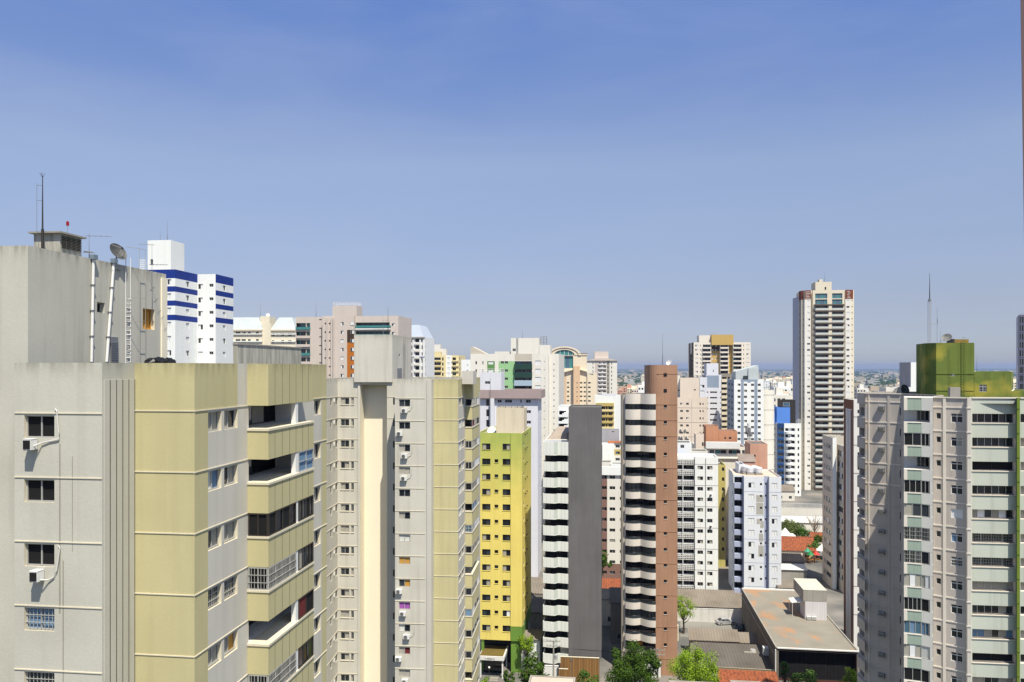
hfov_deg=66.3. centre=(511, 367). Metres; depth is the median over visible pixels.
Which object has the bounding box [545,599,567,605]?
balcony door
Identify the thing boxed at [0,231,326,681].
apartment tower
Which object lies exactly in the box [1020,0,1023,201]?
wall fin
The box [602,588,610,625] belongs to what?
house
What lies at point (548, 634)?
balcony door
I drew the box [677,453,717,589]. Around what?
apartment building
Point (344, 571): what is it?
window
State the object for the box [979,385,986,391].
window
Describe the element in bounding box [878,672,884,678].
air conditioner
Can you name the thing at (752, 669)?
boundary wall
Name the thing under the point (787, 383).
distant apartment building
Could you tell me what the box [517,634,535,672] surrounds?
street tree
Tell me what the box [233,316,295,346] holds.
apartment building
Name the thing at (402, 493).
window
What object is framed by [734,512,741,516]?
balcony door
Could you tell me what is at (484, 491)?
window
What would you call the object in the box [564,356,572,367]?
arched window
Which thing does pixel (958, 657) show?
window
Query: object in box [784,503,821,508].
railing fence
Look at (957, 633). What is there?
window
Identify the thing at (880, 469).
air conditioner
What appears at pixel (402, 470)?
window
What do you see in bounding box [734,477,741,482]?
balcony door
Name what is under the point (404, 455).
air conditioner
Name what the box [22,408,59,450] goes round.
air conditioner
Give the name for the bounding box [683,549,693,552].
balcony door
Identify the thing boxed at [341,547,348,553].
window
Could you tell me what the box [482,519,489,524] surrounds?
window
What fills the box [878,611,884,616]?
air conditioner
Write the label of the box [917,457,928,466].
balcony door
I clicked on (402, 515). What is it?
window
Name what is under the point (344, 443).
window
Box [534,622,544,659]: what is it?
house
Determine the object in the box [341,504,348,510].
window
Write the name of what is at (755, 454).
apartment building
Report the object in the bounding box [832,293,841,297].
window
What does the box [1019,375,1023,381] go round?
window
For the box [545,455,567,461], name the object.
balcony door
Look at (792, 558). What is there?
house
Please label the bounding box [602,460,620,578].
apartment building
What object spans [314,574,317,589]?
window
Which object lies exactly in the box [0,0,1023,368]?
sky
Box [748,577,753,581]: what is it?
window
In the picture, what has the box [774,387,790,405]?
distant apartment building
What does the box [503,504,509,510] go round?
window
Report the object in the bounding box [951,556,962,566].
window
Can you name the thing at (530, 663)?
street tree
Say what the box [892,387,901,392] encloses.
satellite dish
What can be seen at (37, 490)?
window
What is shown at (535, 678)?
building
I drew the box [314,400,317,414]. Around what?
window
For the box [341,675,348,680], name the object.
window
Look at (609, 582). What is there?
house
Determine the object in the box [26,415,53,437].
window
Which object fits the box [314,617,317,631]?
window
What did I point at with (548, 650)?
balcony door
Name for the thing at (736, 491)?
balcony door
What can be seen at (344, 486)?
window
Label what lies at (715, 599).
house
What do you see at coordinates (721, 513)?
apartment building
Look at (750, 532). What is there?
window
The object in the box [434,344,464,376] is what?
apartment building
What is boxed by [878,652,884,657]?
air conditioner
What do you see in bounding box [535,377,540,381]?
window
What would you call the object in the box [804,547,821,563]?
playground set
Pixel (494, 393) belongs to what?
apartment building
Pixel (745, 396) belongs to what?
apartment building
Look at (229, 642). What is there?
window
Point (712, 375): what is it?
apartment building
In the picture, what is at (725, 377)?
apartment building
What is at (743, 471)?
water tank
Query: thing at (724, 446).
apartment building
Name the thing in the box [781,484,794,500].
house
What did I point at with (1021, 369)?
window
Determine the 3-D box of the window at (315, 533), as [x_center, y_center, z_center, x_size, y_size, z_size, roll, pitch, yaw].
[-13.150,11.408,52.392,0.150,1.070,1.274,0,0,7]
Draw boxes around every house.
[521,629,542,671]
[529,577,544,621]
[530,594,544,628]
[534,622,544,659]
[602,578,620,587]
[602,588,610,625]
[609,587,620,643]
[677,588,739,608]
[687,627,739,654]
[693,642,773,681]
[717,669,778,681]
[727,632,757,643]
[735,593,741,609]
[777,581,793,588]
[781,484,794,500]
[781,516,821,535]
[781,536,816,560]
[781,553,805,564]
[781,563,807,579]
[807,532,821,543]
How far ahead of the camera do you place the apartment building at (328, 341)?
264.31 m
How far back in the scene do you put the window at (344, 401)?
106.89 m
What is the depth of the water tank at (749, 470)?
202.22 m
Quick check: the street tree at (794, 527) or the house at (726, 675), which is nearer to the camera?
the house at (726, 675)
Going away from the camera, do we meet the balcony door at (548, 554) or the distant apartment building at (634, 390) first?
the balcony door at (548, 554)
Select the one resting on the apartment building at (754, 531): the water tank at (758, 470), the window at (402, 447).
the water tank at (758, 470)
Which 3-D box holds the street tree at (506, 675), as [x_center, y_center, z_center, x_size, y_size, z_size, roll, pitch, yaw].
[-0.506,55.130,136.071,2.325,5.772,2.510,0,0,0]
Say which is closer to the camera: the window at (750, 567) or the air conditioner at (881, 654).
the air conditioner at (881, 654)
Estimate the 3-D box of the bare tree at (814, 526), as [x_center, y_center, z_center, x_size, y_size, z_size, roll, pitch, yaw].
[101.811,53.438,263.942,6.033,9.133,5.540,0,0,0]
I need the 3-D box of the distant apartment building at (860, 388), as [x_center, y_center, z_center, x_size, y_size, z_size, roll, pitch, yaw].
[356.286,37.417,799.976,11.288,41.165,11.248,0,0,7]
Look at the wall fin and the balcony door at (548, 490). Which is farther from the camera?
the balcony door at (548, 490)
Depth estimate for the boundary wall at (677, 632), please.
166.46 m
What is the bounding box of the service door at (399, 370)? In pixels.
[397,368,401,378]
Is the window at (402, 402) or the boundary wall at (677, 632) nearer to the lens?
the window at (402, 402)
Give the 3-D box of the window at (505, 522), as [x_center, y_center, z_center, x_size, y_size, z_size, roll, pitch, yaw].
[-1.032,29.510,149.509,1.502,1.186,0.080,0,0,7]
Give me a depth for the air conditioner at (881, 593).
102.94 m
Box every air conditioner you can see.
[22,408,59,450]
[29,545,60,582]
[395,656,401,661]
[396,431,402,435]
[396,589,401,593]
[399,611,405,615]
[401,401,412,412]
[401,446,412,458]
[401,470,411,480]
[403,626,414,638]
[878,426,884,430]
[878,467,884,471]
[878,488,884,492]
[878,508,884,513]
[878,529,884,533]
[878,549,884,554]
[878,570,884,575]
[878,590,884,595]
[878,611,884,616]
[878,631,884,637]
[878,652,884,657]
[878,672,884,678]
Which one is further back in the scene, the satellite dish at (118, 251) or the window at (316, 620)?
the window at (316, 620)
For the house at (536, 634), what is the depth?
150.15 m
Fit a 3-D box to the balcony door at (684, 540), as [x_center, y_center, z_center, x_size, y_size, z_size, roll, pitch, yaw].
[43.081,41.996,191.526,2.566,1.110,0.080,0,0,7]
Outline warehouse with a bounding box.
[741,578,858,681]
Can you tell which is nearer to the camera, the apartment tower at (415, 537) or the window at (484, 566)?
the apartment tower at (415, 537)
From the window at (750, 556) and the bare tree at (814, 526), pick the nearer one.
the window at (750, 556)
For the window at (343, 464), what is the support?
in the apartment tower at (415, 537)
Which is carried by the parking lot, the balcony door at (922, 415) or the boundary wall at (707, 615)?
the boundary wall at (707, 615)
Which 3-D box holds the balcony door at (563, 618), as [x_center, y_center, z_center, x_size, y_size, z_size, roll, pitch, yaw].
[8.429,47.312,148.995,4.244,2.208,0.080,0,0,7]
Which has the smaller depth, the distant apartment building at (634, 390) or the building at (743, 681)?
the building at (743, 681)
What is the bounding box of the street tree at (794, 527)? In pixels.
[785,522,804,535]
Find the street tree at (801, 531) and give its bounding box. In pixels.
[796,526,811,536]
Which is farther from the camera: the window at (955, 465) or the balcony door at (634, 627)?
the balcony door at (634, 627)
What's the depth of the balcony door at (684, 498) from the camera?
191.54 m
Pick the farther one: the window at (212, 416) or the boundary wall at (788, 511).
the boundary wall at (788, 511)
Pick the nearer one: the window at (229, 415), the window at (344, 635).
the window at (229, 415)
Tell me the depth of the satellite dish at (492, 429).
153.05 m
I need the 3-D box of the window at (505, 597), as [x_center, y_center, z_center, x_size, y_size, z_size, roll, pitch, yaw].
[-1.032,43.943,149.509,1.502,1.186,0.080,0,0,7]
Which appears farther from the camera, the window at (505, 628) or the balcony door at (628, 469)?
the balcony door at (628, 469)
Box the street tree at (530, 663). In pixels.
[517,651,549,681]
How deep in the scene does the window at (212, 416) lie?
39.13 m
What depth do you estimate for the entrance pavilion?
148.89 m
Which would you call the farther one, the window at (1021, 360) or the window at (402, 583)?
the window at (1021, 360)
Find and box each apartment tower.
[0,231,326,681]
[327,335,479,681]
[480,405,530,672]
[543,405,601,672]
[621,365,676,675]
[793,279,853,489]
[857,337,1023,681]
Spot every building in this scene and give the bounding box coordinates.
[144,240,232,362]
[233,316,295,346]
[295,302,411,377]
[412,325,433,376]
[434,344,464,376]
[461,360,470,376]
[471,336,563,532]
[479,369,544,576]
[529,675,575,681]
[552,346,596,404]
[558,404,570,425]
[587,351,616,394]
[595,394,620,439]
[602,429,620,460]
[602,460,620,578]
[623,384,630,392]
[627,386,635,392]
[631,385,641,392]
[638,381,643,392]
[668,680,699,681]
[677,375,707,448]
[677,440,707,452]
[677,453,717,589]
[688,335,750,376]
[692,424,744,559]
[702,363,720,428]
[718,373,731,428]
[718,461,724,566]
[727,365,763,445]
[729,461,780,592]
[730,680,761,681]
[737,441,766,468]
[764,379,771,388]
[764,389,773,471]
[770,380,776,388]
[771,382,790,394]
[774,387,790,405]
[774,399,800,495]
[775,378,785,385]
[784,381,792,397]
[822,434,843,593]
[844,399,858,649]
[854,384,868,398]
[879,362,915,391]
[1013,379,1015,388]
[1016,314,1023,388]
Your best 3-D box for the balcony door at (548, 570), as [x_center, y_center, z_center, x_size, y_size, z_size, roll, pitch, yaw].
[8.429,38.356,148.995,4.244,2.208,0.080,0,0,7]
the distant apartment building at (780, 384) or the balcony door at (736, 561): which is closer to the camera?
the balcony door at (736, 561)
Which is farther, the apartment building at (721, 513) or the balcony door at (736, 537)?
the apartment building at (721, 513)
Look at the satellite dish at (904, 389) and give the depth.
103.63 m
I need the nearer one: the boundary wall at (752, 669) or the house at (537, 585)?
the boundary wall at (752, 669)
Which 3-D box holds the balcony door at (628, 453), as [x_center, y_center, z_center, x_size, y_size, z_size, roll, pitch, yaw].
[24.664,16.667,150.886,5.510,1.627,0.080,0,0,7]
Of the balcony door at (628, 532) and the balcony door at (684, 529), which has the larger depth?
the balcony door at (684, 529)
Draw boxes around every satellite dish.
[110,243,126,270]
[487,426,495,432]
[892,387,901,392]
[901,385,908,393]
[941,334,951,340]
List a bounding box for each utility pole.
[482,639,559,675]
[577,648,664,679]
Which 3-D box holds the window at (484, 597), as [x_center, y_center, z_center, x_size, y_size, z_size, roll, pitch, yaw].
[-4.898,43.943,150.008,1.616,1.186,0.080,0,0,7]
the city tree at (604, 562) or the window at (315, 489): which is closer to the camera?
the window at (315, 489)
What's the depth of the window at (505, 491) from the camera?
149.53 m
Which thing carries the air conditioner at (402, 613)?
attached to the apartment tower at (415, 537)
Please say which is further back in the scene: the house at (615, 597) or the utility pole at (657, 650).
the house at (615, 597)
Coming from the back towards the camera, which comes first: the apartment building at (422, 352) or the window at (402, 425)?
the apartment building at (422, 352)
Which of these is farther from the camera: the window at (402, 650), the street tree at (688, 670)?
the street tree at (688, 670)
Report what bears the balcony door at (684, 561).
in the apartment building at (697, 534)
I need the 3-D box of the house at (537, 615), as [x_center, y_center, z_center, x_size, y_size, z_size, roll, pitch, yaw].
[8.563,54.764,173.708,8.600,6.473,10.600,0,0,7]
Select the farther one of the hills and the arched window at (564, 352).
the hills
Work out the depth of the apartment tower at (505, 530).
149.62 m
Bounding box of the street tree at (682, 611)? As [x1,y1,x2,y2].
[677,594,696,633]
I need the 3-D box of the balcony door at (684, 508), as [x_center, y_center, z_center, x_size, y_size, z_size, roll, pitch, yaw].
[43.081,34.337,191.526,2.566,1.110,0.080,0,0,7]
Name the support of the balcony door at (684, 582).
in the apartment building at (697, 534)
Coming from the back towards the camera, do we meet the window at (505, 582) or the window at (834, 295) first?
the window at (834, 295)
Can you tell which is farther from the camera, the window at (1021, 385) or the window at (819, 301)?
the window at (819, 301)
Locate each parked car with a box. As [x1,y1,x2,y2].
[715,617,735,625]
[735,623,743,631]
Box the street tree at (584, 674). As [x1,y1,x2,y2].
[576,669,600,681]
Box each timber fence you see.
[559,668,567,676]
[560,656,598,681]
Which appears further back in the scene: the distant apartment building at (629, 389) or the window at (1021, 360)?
the distant apartment building at (629, 389)
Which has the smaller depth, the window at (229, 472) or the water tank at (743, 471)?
the window at (229, 472)
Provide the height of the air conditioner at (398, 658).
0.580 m
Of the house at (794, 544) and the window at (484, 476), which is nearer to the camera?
the window at (484, 476)
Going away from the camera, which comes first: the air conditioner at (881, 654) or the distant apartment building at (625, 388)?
the air conditioner at (881, 654)
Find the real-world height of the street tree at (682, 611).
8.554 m
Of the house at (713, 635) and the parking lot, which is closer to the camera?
the house at (713, 635)
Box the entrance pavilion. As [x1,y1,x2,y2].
[480,645,507,681]
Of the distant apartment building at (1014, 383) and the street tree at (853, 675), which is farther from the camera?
the distant apartment building at (1014, 383)
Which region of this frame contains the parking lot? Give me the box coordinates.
[680,621,744,636]
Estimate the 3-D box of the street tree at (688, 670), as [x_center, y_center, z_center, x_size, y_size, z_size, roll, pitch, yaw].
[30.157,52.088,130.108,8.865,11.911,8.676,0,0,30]
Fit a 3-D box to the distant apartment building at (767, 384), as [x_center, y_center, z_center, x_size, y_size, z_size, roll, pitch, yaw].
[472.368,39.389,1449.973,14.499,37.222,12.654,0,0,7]
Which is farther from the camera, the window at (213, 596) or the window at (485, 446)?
the window at (485, 446)
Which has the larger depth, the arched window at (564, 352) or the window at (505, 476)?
the arched window at (564, 352)
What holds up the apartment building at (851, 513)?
on the city block paving
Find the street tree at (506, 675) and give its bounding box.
[502,670,514,681]
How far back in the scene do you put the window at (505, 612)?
149.50 m
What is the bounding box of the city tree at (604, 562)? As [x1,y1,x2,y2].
[602,551,612,575]
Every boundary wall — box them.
[543,665,558,675]
[645,664,660,677]
[677,608,741,622]
[677,624,678,640]
[716,666,774,680]
[781,507,821,516]
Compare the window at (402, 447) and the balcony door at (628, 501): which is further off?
the balcony door at (628, 501)
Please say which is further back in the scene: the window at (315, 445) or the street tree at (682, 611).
the street tree at (682, 611)
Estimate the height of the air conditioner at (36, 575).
1.611 m
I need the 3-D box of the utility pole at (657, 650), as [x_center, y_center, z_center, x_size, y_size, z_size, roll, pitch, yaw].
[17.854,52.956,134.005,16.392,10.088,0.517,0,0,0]
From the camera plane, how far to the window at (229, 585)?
40.86 m
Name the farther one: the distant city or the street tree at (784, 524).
the distant city
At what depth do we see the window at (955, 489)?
88.83 m
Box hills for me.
[617,369,1015,371]
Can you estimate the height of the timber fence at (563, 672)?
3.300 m
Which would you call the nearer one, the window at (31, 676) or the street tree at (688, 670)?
the window at (31, 676)
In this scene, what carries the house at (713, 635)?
on the city block paving
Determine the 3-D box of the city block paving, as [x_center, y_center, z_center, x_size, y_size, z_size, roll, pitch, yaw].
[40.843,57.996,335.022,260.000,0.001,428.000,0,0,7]
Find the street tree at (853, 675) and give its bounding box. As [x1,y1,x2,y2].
[839,668,856,681]
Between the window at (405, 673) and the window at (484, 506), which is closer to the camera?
the window at (405, 673)
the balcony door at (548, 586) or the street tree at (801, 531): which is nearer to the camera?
the balcony door at (548, 586)
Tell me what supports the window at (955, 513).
in the apartment tower at (950, 521)
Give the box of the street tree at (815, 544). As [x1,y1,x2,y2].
[807,540,818,551]
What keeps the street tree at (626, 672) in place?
on the city block paving
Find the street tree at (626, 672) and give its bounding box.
[604,639,661,681]
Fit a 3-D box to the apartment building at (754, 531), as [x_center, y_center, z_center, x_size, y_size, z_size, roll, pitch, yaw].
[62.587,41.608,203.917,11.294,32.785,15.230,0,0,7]
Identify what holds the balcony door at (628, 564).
in the apartment tower at (648, 517)
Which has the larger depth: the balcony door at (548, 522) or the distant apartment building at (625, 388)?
the distant apartment building at (625, 388)
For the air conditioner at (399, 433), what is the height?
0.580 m
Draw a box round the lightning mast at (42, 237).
[37,173,44,248]
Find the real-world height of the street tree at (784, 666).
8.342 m
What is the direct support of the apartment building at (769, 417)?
on the city block paving
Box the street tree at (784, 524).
[781,518,794,530]
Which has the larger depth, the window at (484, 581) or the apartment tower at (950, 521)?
the window at (484, 581)
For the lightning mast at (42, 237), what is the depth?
40.98 m
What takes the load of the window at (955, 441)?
in the apartment tower at (950, 521)
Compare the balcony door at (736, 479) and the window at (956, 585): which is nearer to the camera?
the window at (956, 585)
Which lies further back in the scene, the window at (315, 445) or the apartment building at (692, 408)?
the apartment building at (692, 408)
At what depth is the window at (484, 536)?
150.03 m
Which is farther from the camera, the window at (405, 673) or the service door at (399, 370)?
the service door at (399, 370)
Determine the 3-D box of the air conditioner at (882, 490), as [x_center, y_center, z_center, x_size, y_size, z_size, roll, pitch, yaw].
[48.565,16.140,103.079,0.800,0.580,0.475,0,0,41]
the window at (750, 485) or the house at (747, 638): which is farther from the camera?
the window at (750, 485)
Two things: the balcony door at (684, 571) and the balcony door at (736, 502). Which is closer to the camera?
the balcony door at (684, 571)
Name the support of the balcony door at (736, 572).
in the apartment building at (754, 531)
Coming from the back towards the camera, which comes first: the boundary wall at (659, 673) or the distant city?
the distant city
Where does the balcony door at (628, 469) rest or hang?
in the apartment tower at (648, 517)
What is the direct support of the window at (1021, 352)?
in the office building at (1020, 351)
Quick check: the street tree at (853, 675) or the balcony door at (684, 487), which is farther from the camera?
the balcony door at (684, 487)
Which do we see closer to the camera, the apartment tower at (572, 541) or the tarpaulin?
the tarpaulin
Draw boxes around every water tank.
[741,465,748,473]
[746,466,753,474]
[755,467,762,474]
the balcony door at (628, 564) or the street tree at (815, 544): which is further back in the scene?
the street tree at (815, 544)
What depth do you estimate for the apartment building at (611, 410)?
329.04 m
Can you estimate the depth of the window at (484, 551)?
150.03 m
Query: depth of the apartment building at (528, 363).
276.59 m
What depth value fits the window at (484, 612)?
150.01 m
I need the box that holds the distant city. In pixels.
[617,370,1015,391]
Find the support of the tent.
on the city block paving
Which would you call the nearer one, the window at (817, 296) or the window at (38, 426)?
the window at (38, 426)
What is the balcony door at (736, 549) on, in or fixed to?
in the apartment building at (754, 531)
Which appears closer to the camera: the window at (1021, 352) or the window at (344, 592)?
the window at (344, 592)
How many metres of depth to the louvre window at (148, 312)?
49.25 m
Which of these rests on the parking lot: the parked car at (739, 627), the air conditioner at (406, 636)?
the parked car at (739, 627)
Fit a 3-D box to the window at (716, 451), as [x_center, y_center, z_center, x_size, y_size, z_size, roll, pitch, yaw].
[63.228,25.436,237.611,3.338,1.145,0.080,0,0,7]
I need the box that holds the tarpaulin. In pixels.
[144,357,175,362]
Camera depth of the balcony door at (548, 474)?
149.02 m
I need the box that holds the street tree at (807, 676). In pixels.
[786,669,820,681]
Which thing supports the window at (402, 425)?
in the apartment tower at (415, 537)
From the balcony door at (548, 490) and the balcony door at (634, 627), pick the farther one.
the balcony door at (634, 627)
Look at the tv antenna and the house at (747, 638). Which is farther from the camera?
the house at (747, 638)
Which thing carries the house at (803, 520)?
on the city block paving
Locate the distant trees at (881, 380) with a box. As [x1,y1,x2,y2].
[617,371,1015,394]
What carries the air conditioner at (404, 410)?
attached to the apartment tower at (415, 537)
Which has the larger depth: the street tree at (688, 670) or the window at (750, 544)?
the window at (750, 544)
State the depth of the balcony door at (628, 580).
150.93 m
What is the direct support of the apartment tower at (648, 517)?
on the city block paving
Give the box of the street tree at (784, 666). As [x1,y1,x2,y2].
[780,661,789,681]
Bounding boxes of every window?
[25,543,53,565]
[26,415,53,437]
[26,479,53,501]
[26,608,53,630]
[26,672,53,681]
[143,309,150,329]
[208,411,218,431]
[208,469,218,490]
[208,527,218,549]
[208,585,218,608]
[208,644,218,667]
[224,409,234,428]
[224,465,234,485]
[224,521,234,542]
[224,576,235,599]
[224,632,234,656]
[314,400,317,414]
[314,444,318,458]
[314,487,317,501]
[314,530,317,545]
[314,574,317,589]
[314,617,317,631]
[314,661,318,675]
[341,398,348,404]
[341,419,348,425]
[341,440,348,446]
[341,462,348,467]
[341,483,348,489]
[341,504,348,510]
[341,525,348,531]
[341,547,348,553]
[341,568,348,574]
[341,589,348,595]
[341,611,348,617]
[341,632,348,638]
[341,653,348,659]
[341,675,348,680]
[399,399,409,406]
[399,422,409,428]
[399,444,409,451]
[399,467,409,473]
[399,489,409,496]
[399,512,409,518]
[399,534,409,541]
[399,557,409,563]
[399,579,409,586]
[399,602,409,608]
[399,624,409,631]
[399,647,409,653]
[399,669,409,676]
[482,443,489,449]
[482,459,489,464]
[482,474,489,479]
[482,489,489,494]
[482,504,489,509]
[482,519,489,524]
[482,534,489,539]
[482,549,489,554]
[482,564,489,569]
[482,579,489,585]
[482,594,489,600]
[482,609,489,615]
[482,625,489,630]
[503,444,509,449]
[503,459,509,464]
[503,474,509,479]
[503,489,509,494]
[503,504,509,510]
[503,519,509,525]
[503,535,509,540]
[503,550,509,555]
[503,565,509,570]
[503,580,509,585]
[503,595,509,600]
[503,610,509,616]
[503,625,509,631]
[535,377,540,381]
[555,350,573,354]
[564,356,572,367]
[715,450,725,453]
[729,450,739,453]
[748,483,753,487]
[748,494,753,499]
[748,506,753,510]
[748,518,753,522]
[748,530,753,534]
[748,542,753,546]
[748,554,753,558]
[748,565,753,570]
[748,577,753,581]
[815,293,826,298]
[815,299,826,303]
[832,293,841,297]
[832,299,841,303]
[951,413,962,422]
[951,437,962,446]
[951,461,962,470]
[951,485,962,494]
[951,509,962,518]
[951,532,962,542]
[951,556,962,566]
[951,580,962,590]
[951,604,962,614]
[951,628,962,638]
[951,652,962,662]
[951,675,962,681]
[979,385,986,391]
[1019,316,1023,322]
[1019,325,1023,331]
[1019,333,1023,339]
[1019,341,1023,348]
[1019,350,1023,356]
[1019,358,1023,364]
[1019,367,1023,373]
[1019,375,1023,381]
[1019,383,1023,388]
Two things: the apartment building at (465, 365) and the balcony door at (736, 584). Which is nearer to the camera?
the balcony door at (736, 584)
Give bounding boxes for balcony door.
[249,405,274,424]
[249,458,274,474]
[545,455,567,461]
[545,471,567,477]
[545,487,567,493]
[545,503,567,509]
[545,519,567,525]
[545,535,567,541]
[545,551,567,557]
[545,567,567,573]
[545,583,567,589]
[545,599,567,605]
[545,615,567,621]
[545,631,567,637]
[545,647,560,653]
[626,451,654,457]
[626,467,654,473]
[626,498,654,505]
[626,514,654,520]
[626,530,654,536]
[626,561,654,567]
[626,577,654,583]
[626,593,654,598]
[626,624,654,629]
[626,640,654,645]
[683,465,693,468]
[683,475,693,478]
[683,486,693,489]
[683,496,693,499]
[683,507,693,510]
[683,518,693,520]
[683,528,693,531]
[683,539,693,541]
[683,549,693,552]
[683,560,693,562]
[683,570,693,572]
[683,581,693,583]
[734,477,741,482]
[734,488,741,493]
[734,500,741,505]
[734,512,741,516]
[734,524,741,528]
[734,535,741,540]
[734,547,741,551]
[734,559,741,563]
[734,570,741,575]
[734,582,741,586]
[917,410,928,420]
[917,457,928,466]
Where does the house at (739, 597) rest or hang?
on the city block paving
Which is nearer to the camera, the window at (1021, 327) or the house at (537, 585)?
the house at (537, 585)
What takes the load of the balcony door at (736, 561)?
in the apartment building at (754, 531)
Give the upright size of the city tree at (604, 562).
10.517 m
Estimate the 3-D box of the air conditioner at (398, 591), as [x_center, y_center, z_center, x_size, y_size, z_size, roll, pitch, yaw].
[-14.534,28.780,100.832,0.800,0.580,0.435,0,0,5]
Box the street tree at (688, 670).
[665,642,720,681]
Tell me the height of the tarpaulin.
0.348 m
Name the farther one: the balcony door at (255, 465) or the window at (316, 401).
the window at (316, 401)
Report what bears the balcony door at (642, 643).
in the apartment tower at (648, 517)
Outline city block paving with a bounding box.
[480,489,843,681]
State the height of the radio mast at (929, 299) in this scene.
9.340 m
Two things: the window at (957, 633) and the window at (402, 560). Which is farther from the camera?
the window at (402, 560)
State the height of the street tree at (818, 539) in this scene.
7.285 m
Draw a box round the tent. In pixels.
[781,528,794,535]
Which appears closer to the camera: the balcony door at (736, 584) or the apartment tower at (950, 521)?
the apartment tower at (950, 521)
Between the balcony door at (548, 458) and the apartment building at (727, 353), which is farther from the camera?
the apartment building at (727, 353)
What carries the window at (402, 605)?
in the apartment tower at (415, 537)
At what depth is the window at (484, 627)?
150.01 m
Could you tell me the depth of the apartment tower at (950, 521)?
89.71 m
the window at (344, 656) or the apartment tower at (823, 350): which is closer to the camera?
the window at (344, 656)
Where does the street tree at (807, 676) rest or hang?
on the city block paving
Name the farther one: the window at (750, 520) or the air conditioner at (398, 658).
the window at (750, 520)
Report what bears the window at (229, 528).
in the apartment tower at (176, 513)
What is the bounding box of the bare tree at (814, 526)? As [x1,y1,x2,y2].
[807,514,821,531]
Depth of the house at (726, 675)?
138.14 m
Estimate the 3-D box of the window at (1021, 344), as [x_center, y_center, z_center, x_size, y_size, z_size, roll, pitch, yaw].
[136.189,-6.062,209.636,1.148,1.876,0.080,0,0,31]
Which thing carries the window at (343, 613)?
in the apartment tower at (415, 537)
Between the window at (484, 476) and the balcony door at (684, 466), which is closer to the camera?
the window at (484, 476)
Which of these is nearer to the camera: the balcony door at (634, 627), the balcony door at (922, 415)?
the balcony door at (922, 415)
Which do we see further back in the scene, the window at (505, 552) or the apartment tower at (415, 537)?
the window at (505, 552)
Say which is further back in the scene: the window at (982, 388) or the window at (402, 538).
the window at (402, 538)
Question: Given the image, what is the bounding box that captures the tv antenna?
[83,235,111,257]
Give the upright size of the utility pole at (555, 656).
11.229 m
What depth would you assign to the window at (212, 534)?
39.13 m
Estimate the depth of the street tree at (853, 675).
130.15 m
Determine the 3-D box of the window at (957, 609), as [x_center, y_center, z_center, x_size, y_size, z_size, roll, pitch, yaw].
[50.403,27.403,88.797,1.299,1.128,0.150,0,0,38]
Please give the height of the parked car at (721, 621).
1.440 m
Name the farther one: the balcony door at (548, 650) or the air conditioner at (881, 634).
the balcony door at (548, 650)
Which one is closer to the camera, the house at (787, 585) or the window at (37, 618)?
the window at (37, 618)
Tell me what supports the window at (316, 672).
in the apartment tower at (176, 513)
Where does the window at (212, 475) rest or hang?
in the apartment tower at (176, 513)
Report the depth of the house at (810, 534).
253.19 m
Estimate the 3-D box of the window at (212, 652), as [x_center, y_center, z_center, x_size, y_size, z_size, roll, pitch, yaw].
[-14.895,14.308,38.907,0.150,1.070,1.446,0,0,7]
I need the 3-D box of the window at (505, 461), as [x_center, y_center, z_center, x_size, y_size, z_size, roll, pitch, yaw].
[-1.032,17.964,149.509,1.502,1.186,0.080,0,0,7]
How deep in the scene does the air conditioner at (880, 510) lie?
102.90 m
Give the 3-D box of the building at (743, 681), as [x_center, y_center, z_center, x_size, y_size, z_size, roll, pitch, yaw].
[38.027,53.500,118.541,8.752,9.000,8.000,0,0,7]
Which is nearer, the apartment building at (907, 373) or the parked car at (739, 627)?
the parked car at (739, 627)
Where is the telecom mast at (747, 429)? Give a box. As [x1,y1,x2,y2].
[745,423,750,438]
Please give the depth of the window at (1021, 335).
209.59 m
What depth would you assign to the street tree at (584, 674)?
132.90 m
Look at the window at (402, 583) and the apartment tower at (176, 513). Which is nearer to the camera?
the apartment tower at (176, 513)
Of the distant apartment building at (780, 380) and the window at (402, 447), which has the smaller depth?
the window at (402, 447)
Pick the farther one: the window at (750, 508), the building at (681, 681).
the window at (750, 508)
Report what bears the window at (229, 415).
in the apartment tower at (176, 513)
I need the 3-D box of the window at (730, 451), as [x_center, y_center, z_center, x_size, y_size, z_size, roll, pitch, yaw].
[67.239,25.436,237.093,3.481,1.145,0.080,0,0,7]
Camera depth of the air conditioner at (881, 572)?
102.93 m
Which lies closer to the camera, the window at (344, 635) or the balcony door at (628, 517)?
the window at (344, 635)
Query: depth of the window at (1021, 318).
209.59 m
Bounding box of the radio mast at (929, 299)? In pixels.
[928,274,937,342]
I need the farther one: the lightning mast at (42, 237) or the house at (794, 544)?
the house at (794, 544)
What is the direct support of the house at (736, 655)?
on the city block paving
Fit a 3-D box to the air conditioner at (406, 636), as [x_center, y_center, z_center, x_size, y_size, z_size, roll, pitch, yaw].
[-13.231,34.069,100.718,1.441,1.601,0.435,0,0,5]
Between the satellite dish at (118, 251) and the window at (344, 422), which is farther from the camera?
the window at (344, 422)
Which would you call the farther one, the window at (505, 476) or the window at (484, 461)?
the window at (484, 461)
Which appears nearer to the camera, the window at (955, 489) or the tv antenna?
the tv antenna
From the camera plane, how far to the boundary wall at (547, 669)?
145.63 m
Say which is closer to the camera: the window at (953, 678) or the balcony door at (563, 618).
the window at (953, 678)
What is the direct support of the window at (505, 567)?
in the apartment tower at (505, 530)
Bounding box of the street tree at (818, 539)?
[813,534,821,556]
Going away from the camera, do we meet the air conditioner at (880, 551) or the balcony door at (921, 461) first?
the balcony door at (921, 461)
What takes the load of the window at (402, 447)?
in the apartment tower at (415, 537)
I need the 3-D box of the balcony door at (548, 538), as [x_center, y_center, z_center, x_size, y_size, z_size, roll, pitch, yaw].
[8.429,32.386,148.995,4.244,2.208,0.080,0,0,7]

